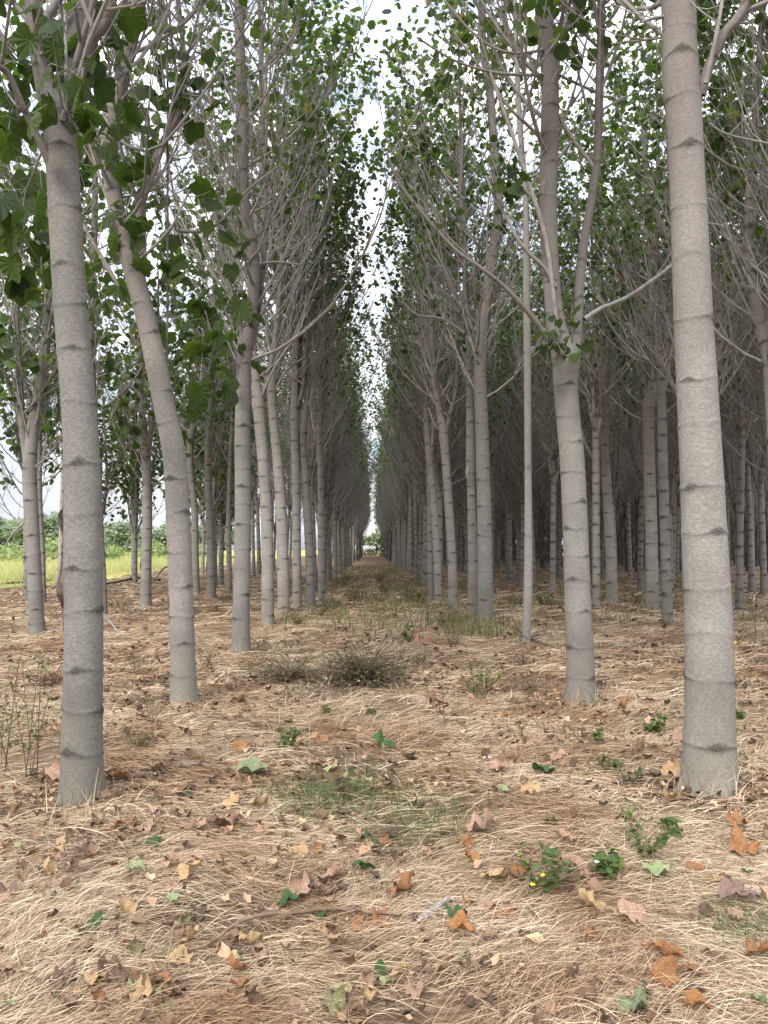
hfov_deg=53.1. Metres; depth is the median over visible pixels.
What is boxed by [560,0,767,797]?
plantation tree
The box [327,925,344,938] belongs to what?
fallen leaf
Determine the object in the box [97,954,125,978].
fallen leaf
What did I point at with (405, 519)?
plantation tree
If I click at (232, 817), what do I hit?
fallen leaf
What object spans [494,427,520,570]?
plantation tree
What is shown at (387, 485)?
plantation tree
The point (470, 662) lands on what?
sapling
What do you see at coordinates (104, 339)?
plantation tree
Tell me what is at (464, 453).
plantation tree
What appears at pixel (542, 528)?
deep plantation
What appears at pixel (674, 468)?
plantation tree
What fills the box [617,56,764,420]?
plantation tree
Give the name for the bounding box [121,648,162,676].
weed plant
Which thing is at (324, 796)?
green grass
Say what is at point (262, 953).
fallen leaf
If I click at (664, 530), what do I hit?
plantation tree
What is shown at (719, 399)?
plantation tree
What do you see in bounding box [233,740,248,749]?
fallen leaf
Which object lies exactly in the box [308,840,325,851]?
fallen leaf
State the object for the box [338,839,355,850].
fallen leaf
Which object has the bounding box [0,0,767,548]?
sky
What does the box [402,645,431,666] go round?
weed plant
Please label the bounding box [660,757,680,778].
fallen leaf
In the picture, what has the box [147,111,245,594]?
plantation tree
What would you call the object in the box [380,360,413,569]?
plantation tree
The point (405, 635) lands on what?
weed plant
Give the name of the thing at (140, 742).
weed plant
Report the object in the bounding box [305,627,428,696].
dead clump
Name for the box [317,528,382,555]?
end thicket
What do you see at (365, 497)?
plantation tree
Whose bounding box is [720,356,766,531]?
plantation tree
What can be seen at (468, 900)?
fallen leaf
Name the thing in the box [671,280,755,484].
plantation tree
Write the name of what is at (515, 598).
weed plant
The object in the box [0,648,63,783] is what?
young shrub
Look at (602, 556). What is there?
plantation tree
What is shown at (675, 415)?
plantation tree
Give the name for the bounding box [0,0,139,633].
plantation tree
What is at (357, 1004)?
fallen leaf
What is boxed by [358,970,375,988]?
fallen leaf
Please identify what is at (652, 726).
weed plant
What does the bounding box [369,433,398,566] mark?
plantation tree
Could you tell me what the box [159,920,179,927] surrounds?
fallen leaf
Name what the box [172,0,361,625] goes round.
plantation tree
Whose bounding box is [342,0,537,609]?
plantation tree
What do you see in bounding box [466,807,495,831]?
fallen leaf
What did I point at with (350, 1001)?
fallen leaf
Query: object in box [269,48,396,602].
plantation tree
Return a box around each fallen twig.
[18,958,57,989]
[103,613,118,633]
[151,954,186,992]
[182,763,223,765]
[188,906,401,950]
[514,624,565,651]
[651,751,676,758]
[754,658,767,661]
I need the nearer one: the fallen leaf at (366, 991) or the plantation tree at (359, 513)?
the fallen leaf at (366, 991)
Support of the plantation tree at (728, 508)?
on the ground at (440, 1005)
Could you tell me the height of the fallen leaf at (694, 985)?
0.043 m
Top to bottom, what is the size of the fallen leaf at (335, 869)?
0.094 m
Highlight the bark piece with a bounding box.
[413,895,450,923]
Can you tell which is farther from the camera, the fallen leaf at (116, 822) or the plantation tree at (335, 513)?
the plantation tree at (335, 513)
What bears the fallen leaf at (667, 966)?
on the dry straw
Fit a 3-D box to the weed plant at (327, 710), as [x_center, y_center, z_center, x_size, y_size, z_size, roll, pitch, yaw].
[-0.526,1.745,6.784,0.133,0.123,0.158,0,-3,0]
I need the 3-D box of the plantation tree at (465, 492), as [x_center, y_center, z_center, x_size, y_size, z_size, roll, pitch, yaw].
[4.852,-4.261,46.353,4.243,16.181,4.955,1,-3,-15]
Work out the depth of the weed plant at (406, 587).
21.72 m
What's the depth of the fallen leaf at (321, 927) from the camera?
3.00 m
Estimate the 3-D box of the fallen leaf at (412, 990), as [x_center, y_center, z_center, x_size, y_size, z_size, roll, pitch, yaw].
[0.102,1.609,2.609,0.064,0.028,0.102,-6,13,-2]
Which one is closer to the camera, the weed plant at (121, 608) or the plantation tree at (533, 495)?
the weed plant at (121, 608)
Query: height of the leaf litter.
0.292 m
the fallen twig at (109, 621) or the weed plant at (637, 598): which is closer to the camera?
the fallen twig at (109, 621)
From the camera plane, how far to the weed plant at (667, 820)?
3.89 m
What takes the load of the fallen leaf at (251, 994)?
on the dry straw
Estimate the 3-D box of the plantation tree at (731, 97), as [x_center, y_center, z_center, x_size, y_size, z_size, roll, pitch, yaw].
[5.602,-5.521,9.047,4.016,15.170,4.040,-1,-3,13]
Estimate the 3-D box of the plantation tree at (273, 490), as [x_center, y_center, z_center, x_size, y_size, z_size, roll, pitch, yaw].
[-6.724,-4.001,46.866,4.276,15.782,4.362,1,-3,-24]
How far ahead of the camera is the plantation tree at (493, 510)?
35.26 m
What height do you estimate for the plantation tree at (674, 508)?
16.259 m
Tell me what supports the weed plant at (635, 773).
on the ground at (440, 1005)
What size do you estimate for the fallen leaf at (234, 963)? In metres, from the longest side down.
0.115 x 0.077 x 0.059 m
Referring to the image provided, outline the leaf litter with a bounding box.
[0,579,767,1023]
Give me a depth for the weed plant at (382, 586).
25.40 m
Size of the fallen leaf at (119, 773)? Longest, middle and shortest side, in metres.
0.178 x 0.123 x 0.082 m
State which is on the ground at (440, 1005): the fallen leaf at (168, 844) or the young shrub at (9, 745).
the young shrub at (9, 745)
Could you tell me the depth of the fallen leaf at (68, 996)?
2.44 m
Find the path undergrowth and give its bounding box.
[221,560,767,646]
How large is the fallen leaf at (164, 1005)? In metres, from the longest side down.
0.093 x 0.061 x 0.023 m
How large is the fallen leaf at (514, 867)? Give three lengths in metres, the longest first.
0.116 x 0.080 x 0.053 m
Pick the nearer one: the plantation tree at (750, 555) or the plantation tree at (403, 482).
the plantation tree at (750, 555)
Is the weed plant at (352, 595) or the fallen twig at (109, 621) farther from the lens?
the weed plant at (352, 595)
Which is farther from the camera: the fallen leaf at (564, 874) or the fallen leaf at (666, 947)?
the fallen leaf at (564, 874)
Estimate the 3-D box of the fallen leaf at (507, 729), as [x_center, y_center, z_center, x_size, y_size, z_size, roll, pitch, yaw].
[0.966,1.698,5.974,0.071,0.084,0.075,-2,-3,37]
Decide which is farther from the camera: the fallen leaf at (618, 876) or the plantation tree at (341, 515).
the plantation tree at (341, 515)
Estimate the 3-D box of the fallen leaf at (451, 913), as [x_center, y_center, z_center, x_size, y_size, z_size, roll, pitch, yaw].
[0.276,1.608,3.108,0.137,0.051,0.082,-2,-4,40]
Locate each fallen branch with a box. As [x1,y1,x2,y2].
[0,575,50,584]
[107,575,160,584]
[151,566,167,583]
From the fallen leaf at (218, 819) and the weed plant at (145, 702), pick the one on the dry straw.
the fallen leaf at (218, 819)
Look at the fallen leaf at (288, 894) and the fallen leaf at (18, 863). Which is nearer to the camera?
the fallen leaf at (288, 894)
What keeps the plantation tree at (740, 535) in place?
on the ground at (440, 1005)
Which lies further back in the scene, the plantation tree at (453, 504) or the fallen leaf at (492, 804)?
the plantation tree at (453, 504)
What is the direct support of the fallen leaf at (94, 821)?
on the ground at (440, 1005)
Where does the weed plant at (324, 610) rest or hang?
on the ground at (440, 1005)
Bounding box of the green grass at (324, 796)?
[247,759,767,971]
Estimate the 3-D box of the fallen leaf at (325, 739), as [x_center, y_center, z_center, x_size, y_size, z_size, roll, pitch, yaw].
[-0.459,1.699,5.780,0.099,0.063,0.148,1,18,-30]
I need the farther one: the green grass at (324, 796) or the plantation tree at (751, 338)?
the plantation tree at (751, 338)
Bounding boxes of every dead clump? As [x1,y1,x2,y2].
[27,664,62,690]
[239,636,340,687]
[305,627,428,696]
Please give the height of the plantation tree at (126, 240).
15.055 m
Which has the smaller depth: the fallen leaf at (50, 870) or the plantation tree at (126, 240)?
the fallen leaf at (50, 870)
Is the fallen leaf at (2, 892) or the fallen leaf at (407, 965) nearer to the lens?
the fallen leaf at (407, 965)
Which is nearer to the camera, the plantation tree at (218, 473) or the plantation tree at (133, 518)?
the plantation tree at (218, 473)
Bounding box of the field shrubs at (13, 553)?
[0,534,225,563]
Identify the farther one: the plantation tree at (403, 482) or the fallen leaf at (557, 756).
the plantation tree at (403, 482)
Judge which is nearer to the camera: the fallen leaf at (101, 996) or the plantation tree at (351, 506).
the fallen leaf at (101, 996)
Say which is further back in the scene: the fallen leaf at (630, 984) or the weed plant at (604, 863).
the weed plant at (604, 863)
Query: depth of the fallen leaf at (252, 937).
2.82 m
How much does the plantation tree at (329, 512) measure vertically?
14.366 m
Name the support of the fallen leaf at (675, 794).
on the ground at (440, 1005)
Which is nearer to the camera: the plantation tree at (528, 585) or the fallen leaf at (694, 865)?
the fallen leaf at (694, 865)
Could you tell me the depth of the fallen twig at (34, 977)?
2.56 m
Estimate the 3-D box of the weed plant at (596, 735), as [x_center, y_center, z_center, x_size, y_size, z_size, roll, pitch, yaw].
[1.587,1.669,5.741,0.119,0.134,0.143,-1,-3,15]
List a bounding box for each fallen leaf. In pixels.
[0,838,12,850]
[0,879,16,903]
[0,886,21,903]
[0,959,16,972]
[4,999,14,1005]
[9,859,24,872]
[9,971,22,984]
[14,846,34,858]
[31,756,59,780]
[34,928,46,938]
[36,880,52,889]
[41,889,56,898]
[43,856,65,875]
[46,844,64,854]
[48,965,75,988]
[50,851,62,860]
[51,959,83,979]
[62,992,78,1011]
[71,985,87,995]
[74,841,88,859]
[74,924,96,938]
[76,825,91,836]
[78,970,105,984]
[83,911,102,929]
[87,811,104,825]
[87,834,97,844]
[91,986,114,1004]
[93,921,111,932]
[94,971,106,982]
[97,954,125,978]
[103,820,123,836]
[105,961,126,990]
[114,764,131,778]
[115,986,128,1003]
[119,897,137,925]
[120,813,135,824]
[120,939,129,948]
[122,859,145,870]
[122,978,136,991]
[125,969,142,979]
[126,971,152,998]
[127,936,149,954]
[127,973,152,1006]
[137,816,154,836]
[144,793,155,798]
[146,835,161,849]
[150,984,160,996]
[151,970,171,988]
[156,810,167,820]
[157,1000,183,1014]
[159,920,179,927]
[160,892,178,901]
[161,979,186,999]
[162,945,183,971]
[163,838,175,846]
[167,850,189,863]
[167,945,192,974]
[176,858,201,884]
[177,914,191,924]
[178,923,199,944]
[186,817,213,828]
[207,814,230,826]
[220,988,234,1009]
[221,790,238,812]
[224,807,239,825]
[228,951,255,970]
[230,973,256,985]
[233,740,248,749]
[236,757,268,777]
[239,930,262,944]
[244,985,267,1009]
[245,942,268,960]
[247,793,268,804]
[273,888,298,904]
[278,995,305,1017]
[286,845,298,853]
[287,935,305,944]
[289,870,310,905]
[296,735,305,742]
[296,842,308,862]
[306,757,317,766]
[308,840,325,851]
[314,909,325,919]
[317,731,328,741]
[317,881,334,894]
[317,922,326,937]
[319,761,332,769]
[320,861,344,882]
[320,897,334,900]
[321,983,349,1021]
[323,827,332,832]
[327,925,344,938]
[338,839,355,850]
[338,992,355,1012]
[350,998,371,1014]
[351,825,370,841]
[351,860,374,869]
[351,914,369,933]
[353,907,370,918]
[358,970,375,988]
[360,983,392,1001]
[364,831,377,847]
[372,905,393,928]
[372,959,385,976]
[373,729,387,745]
[380,834,390,848]
[386,740,393,747]
[390,870,414,893]
[395,962,409,969]
[405,980,422,999]
[409,944,430,955]
[416,929,436,943]
[419,848,433,857]
[433,959,448,972]
[441,909,474,932]
[444,901,467,918]
[457,946,467,955]
[458,961,470,970]
[460,834,474,848]
[462,894,475,908]
[465,844,480,861]
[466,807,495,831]
[473,925,498,939]
[476,899,495,914]
[480,866,510,878]
[480,955,490,969]
[486,756,506,775]
[487,790,503,811]
[489,908,513,919]
[495,784,508,790]
[501,901,516,910]
[504,727,512,731]
[505,907,517,917]
[510,860,525,883]
[512,868,523,877]
[520,778,540,795]
[532,762,557,771]
[539,848,556,856]
[544,811,560,826]
[548,752,561,759]
[550,886,560,894]
[553,866,573,882]
[556,827,576,841]
[559,852,571,865]
[564,882,574,891]
[564,964,578,980]
[569,853,587,870]
[573,927,598,938]
[579,888,605,912]
[580,868,594,878]
[592,785,602,791]
[597,896,650,923]
[608,868,621,884]
[615,982,647,1015]
[616,697,628,707]
[618,965,627,979]
[621,975,636,989]
[630,941,661,952]
[635,980,660,996]
[642,858,669,875]
[645,696,659,700]
[651,954,678,988]
[654,1002,670,1014]
[655,938,682,956]
[658,786,679,798]
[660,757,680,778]
[671,728,682,741]
[676,989,710,1008]
[678,963,710,976]
[684,978,717,996]
[686,861,703,872]
[688,957,695,968]
[697,903,714,917]
[701,947,711,957]
[707,871,723,883]
[717,874,762,898]
[723,903,742,918]
[726,805,747,824]
[730,821,760,866]
[731,937,767,953]
[740,868,752,874]
[741,992,767,1003]
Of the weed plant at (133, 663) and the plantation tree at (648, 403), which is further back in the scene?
the plantation tree at (648, 403)
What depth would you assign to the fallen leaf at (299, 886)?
3.24 m
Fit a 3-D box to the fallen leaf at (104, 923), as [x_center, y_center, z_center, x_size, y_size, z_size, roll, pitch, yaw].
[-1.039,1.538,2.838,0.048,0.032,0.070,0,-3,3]
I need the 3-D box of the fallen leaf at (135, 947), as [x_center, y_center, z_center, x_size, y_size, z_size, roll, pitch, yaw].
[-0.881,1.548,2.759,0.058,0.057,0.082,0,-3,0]
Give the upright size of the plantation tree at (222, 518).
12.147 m
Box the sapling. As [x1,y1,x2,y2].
[450,635,486,698]
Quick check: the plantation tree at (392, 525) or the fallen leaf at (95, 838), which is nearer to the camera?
the fallen leaf at (95, 838)
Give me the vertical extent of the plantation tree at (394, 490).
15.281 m
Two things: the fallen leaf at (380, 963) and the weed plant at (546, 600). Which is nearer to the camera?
the fallen leaf at (380, 963)
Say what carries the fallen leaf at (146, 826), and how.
on the ground at (440, 1005)
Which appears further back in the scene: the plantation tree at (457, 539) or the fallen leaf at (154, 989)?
the plantation tree at (457, 539)
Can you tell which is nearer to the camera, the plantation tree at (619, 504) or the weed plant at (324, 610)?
the weed plant at (324, 610)
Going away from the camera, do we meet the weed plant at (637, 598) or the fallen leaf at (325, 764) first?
the fallen leaf at (325, 764)
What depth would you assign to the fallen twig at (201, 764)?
5.15 m
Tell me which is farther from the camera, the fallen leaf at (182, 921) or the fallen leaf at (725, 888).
the fallen leaf at (725, 888)
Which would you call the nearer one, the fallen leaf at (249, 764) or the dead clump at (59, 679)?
the fallen leaf at (249, 764)
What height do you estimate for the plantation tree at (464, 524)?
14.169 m
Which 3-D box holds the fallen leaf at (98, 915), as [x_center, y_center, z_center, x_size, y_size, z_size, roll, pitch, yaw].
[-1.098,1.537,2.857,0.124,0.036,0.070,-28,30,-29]
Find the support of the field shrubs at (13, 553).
on the field
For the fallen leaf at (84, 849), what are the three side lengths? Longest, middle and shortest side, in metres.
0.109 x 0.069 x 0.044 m
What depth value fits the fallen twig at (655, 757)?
5.27 m
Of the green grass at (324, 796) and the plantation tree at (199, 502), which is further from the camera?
the plantation tree at (199, 502)
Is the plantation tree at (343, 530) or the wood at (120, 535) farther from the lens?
the wood at (120, 535)
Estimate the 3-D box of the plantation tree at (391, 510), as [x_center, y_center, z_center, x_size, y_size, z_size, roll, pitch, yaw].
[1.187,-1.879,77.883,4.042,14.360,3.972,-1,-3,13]
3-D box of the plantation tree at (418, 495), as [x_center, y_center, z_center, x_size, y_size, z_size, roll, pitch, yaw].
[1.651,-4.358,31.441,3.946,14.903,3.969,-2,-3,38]
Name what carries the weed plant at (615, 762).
on the ground at (440, 1005)
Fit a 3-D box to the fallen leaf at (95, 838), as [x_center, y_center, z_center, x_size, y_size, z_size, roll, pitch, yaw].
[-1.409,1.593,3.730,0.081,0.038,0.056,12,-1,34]
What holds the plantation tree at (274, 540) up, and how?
on the ground at (440, 1005)
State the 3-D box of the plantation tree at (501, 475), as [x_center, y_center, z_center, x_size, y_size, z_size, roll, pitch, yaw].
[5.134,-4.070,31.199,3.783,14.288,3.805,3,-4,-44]
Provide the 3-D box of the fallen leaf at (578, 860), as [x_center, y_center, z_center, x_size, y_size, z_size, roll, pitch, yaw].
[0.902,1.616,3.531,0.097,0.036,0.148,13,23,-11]
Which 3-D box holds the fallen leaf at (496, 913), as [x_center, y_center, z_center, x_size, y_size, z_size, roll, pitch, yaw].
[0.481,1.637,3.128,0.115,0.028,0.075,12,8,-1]
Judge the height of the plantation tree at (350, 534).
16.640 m
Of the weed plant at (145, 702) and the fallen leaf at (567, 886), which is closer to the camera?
the fallen leaf at (567, 886)
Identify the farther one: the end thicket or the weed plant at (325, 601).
the end thicket
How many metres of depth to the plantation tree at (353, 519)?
78.14 m
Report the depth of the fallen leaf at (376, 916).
3.06 m
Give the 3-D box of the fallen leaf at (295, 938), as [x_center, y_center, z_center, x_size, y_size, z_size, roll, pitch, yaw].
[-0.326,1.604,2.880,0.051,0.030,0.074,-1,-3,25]
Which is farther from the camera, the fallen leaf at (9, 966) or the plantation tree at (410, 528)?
the plantation tree at (410, 528)
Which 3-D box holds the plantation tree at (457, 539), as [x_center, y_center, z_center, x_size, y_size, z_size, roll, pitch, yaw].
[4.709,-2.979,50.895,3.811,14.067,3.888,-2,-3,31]
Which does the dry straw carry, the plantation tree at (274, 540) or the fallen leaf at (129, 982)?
the fallen leaf at (129, 982)
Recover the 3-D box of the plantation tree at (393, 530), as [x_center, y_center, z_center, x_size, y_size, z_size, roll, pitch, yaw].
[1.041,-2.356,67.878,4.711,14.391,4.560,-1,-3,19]
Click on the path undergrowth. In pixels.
(476, 621)
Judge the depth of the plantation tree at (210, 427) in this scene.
22.76 m
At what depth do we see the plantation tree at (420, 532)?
36.05 m
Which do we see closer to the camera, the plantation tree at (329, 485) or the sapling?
the sapling
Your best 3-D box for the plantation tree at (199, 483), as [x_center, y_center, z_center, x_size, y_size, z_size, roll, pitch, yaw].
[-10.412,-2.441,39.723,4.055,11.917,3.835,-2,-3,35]
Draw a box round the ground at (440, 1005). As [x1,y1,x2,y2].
[0,549,767,1023]
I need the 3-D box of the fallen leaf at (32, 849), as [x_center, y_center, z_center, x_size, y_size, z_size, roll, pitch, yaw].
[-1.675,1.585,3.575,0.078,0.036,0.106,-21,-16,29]
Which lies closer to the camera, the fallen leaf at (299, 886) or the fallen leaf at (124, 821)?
the fallen leaf at (299, 886)
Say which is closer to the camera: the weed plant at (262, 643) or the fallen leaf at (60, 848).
the fallen leaf at (60, 848)
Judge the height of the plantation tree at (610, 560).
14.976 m
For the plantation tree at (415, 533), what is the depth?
39.07 m
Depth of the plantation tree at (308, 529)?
18.93 m
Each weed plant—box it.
[108,593,135,613]
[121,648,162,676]
[123,729,155,749]
[130,685,170,722]
[196,641,224,666]
[217,589,232,602]
[251,628,270,646]
[274,740,286,747]
[276,727,300,748]
[286,613,305,623]
[308,602,329,615]
[318,702,331,714]
[320,597,332,607]
[324,594,342,610]
[337,574,353,584]
[347,583,365,600]
[365,705,379,717]
[374,574,385,581]
[376,580,390,593]
[388,656,411,676]
[396,585,417,599]
[400,624,414,642]
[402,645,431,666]
[404,587,428,604]
[435,609,457,628]
[443,631,461,644]
[461,666,504,697]
[480,638,555,672]
[505,594,522,604]
[508,837,579,896]
[519,679,546,695]
[534,590,556,606]
[588,727,603,740]
[589,846,624,879]
[595,749,622,772]
[615,763,643,784]
[619,794,675,859]
[627,594,643,604]
[639,710,668,734]
[656,814,684,842]
[736,710,746,720]
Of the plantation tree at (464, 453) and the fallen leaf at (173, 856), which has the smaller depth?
the fallen leaf at (173, 856)
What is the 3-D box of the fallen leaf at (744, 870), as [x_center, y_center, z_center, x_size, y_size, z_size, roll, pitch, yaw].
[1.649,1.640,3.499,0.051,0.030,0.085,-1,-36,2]
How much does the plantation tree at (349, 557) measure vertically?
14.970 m
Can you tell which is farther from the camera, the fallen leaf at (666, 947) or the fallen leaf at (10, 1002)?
the fallen leaf at (666, 947)
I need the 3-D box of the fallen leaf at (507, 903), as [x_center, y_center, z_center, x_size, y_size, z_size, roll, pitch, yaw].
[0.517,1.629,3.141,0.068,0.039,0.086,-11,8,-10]
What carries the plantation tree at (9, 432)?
on the ground at (440, 1005)
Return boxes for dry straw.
[0,566,767,1023]
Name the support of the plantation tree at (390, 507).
on the ground at (440, 1005)
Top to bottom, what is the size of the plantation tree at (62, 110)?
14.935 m
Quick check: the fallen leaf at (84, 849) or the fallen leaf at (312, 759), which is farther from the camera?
the fallen leaf at (312, 759)
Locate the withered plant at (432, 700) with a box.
[408,622,462,728]
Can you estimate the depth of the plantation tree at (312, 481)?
26.07 m
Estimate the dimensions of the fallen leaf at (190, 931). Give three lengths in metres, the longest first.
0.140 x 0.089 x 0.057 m
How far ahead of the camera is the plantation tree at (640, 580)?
26.21 m
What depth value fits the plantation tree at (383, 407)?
54.97 m
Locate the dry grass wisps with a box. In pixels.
[0,581,767,829]
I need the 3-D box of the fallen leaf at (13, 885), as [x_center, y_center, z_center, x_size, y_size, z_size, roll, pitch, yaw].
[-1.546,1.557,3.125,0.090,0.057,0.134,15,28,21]
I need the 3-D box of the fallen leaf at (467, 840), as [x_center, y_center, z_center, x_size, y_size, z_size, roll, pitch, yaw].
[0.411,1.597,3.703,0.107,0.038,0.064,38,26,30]
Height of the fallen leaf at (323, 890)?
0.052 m
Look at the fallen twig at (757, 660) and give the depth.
10.26 m
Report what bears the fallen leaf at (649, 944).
on the dry straw
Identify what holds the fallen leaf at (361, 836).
on the ground at (440, 1005)
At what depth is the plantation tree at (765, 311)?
22.10 m
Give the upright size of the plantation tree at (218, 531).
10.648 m
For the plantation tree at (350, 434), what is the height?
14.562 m
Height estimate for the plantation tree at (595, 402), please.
14.282 m
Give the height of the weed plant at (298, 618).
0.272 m
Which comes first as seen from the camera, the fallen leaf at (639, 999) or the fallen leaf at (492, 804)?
the fallen leaf at (639, 999)
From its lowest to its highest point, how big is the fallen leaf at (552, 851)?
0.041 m
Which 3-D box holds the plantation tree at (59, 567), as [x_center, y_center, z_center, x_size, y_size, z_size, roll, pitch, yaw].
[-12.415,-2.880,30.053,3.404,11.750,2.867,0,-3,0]
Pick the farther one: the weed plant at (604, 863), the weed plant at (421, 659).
the weed plant at (421, 659)
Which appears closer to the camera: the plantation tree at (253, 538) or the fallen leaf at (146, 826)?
the fallen leaf at (146, 826)
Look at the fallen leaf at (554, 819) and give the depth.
3.92 m
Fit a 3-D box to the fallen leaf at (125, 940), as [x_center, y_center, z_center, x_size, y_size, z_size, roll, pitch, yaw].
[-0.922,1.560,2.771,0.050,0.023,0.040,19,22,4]
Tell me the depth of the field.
43.58 m
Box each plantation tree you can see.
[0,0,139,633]
[0,0,195,810]
[0,151,102,604]
[0,164,109,598]
[11,0,307,707]
[26,0,165,613]
[27,294,113,586]
[54,307,147,538]
[87,85,207,607]
[99,334,184,582]
[106,331,158,582]
[111,0,406,653]
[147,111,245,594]
[153,361,219,521]
[156,248,268,588]
[169,109,251,598]
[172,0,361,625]
[176,323,257,585]
[181,156,284,592]
[190,426,224,573]
[197,444,234,571]
[198,0,363,614]
[210,0,387,608]
[218,312,283,515]
[219,483,234,538]
[223,320,289,577]
[226,310,291,575]
[231,477,258,538]
[239,4,381,609]
[251,317,291,518]
[254,370,300,571]
[256,141,374,591]
[259,168,371,484]
[265,231,384,508]
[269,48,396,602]
[274,427,302,530]
[277,272,378,580]
[279,393,301,550]
[279,423,307,568]
[281,270,379,583]
[284,290,376,520]
[286,328,372,577]
[307,354,370,574]
[314,328,378,572]
[314,348,369,574]
[331,431,369,552]
[332,404,376,565]
[333,376,378,567]
[337,344,374,520]
[341,372,376,570]
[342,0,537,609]
[344,366,374,567]
[345,460,373,560]
[349,383,380,565]
[352,411,373,540]
[352,428,369,563]
[353,113,522,590]
[353,424,373,562]
[356,75,496,601]
[357,0,707,704]
[361,234,475,583]
[362,282,413,575]
[363,236,493,586]
[366,361,435,570]
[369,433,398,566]
[370,45,484,602]
[370,417,396,564]
[371,265,463,579]
[371,378,397,565]
[371,429,405,549]
[371,436,400,568]
[372,429,395,563]
[373,299,417,576]
[374,0,563,616]
[374,357,404,508]
[374,391,413,534]
[375,325,436,572]
[375,478,393,562]
[376,198,491,577]
[376,350,424,573]
[376,487,390,528]
[377,295,465,580]
[377,461,393,561]
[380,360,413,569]
[386,0,579,620]
[438,478,464,525]
[440,395,465,572]
[440,456,464,570]
[441,370,507,573]
[442,480,447,567]
[442,511,444,566]
[450,337,503,497]
[451,290,501,532]
[452,310,515,511]
[452,333,475,573]
[454,0,612,642]
[459,255,523,580]
[471,156,574,590]
[471,247,555,585]
[473,223,550,582]
[486,247,554,588]
[490,455,514,568]
[491,136,621,596]
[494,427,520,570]
[494,459,519,552]
[495,471,517,567]
[496,466,541,571]
[498,349,546,506]
[503,385,556,540]
[519,29,669,607]
[522,311,591,520]
[523,273,585,579]
[531,331,591,565]
[536,466,556,524]
[545,262,630,585]
[550,261,624,535]
[557,77,666,605]
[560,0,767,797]
[567,0,750,624]
[567,17,723,611]
[570,0,767,408]
[579,266,647,587]
[579,330,641,576]
[581,183,675,591]
[582,325,616,573]
[584,340,631,575]
[598,309,655,578]
[606,204,735,595]
[609,358,672,493]
[615,0,767,468]
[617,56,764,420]
[622,367,672,517]
[626,251,679,583]
[634,386,660,575]
[646,16,767,611]
[647,368,679,575]
[654,208,729,466]
[662,214,743,445]
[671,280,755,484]
[696,0,767,307]
[703,10,767,473]
[712,213,767,592]
[718,214,767,595]
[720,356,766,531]
[721,7,767,376]
[721,411,737,497]
[724,433,761,575]
[726,296,760,575]
[726,342,767,514]
[732,173,767,382]
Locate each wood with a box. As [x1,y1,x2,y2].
[0,511,256,551]
[374,520,735,555]
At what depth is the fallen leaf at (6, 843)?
3.67 m
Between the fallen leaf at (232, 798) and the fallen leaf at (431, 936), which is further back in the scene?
the fallen leaf at (232, 798)
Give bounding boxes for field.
[0,550,317,587]
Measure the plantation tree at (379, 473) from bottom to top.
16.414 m
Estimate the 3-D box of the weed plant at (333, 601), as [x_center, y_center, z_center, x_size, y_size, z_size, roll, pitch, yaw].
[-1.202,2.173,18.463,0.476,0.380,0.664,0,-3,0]
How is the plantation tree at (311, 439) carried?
on the ground at (440, 1005)
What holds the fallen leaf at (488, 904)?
on the dry straw
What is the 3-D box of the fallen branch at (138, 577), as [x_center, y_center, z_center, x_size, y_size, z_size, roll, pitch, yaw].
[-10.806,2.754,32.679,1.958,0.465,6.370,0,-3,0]
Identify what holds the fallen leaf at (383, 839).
on the ground at (440, 1005)
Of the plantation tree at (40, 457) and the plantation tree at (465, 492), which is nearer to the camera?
the plantation tree at (40, 457)
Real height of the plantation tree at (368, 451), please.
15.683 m
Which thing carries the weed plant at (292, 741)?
on the ground at (440, 1005)
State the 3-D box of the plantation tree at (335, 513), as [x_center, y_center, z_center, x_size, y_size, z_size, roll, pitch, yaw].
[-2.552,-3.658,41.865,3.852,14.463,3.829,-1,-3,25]
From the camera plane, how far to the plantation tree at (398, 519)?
57.14 m
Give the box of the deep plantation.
[314,367,767,573]
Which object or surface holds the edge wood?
on the ground at (440, 1005)
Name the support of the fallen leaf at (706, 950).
on the dry straw
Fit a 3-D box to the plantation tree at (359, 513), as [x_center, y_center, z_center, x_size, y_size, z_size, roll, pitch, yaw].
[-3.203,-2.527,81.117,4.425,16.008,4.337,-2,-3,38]
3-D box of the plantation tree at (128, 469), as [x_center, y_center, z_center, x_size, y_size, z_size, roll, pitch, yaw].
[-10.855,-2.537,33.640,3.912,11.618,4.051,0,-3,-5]
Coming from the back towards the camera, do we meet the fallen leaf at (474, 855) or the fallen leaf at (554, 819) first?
the fallen leaf at (554, 819)
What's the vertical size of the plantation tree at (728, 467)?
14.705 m
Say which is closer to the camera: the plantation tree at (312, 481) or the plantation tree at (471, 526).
the plantation tree at (471, 526)
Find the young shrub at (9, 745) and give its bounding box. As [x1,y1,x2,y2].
[0,646,37,774]
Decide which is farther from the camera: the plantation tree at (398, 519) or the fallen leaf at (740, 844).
the plantation tree at (398, 519)
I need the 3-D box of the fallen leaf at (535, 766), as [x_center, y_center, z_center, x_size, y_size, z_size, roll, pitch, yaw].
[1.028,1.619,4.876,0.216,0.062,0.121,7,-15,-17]
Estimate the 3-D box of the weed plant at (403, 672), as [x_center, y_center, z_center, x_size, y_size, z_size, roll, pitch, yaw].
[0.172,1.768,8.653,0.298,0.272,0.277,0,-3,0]
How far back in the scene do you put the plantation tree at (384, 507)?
80.90 m
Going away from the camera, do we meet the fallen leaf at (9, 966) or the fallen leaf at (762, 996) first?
the fallen leaf at (762, 996)

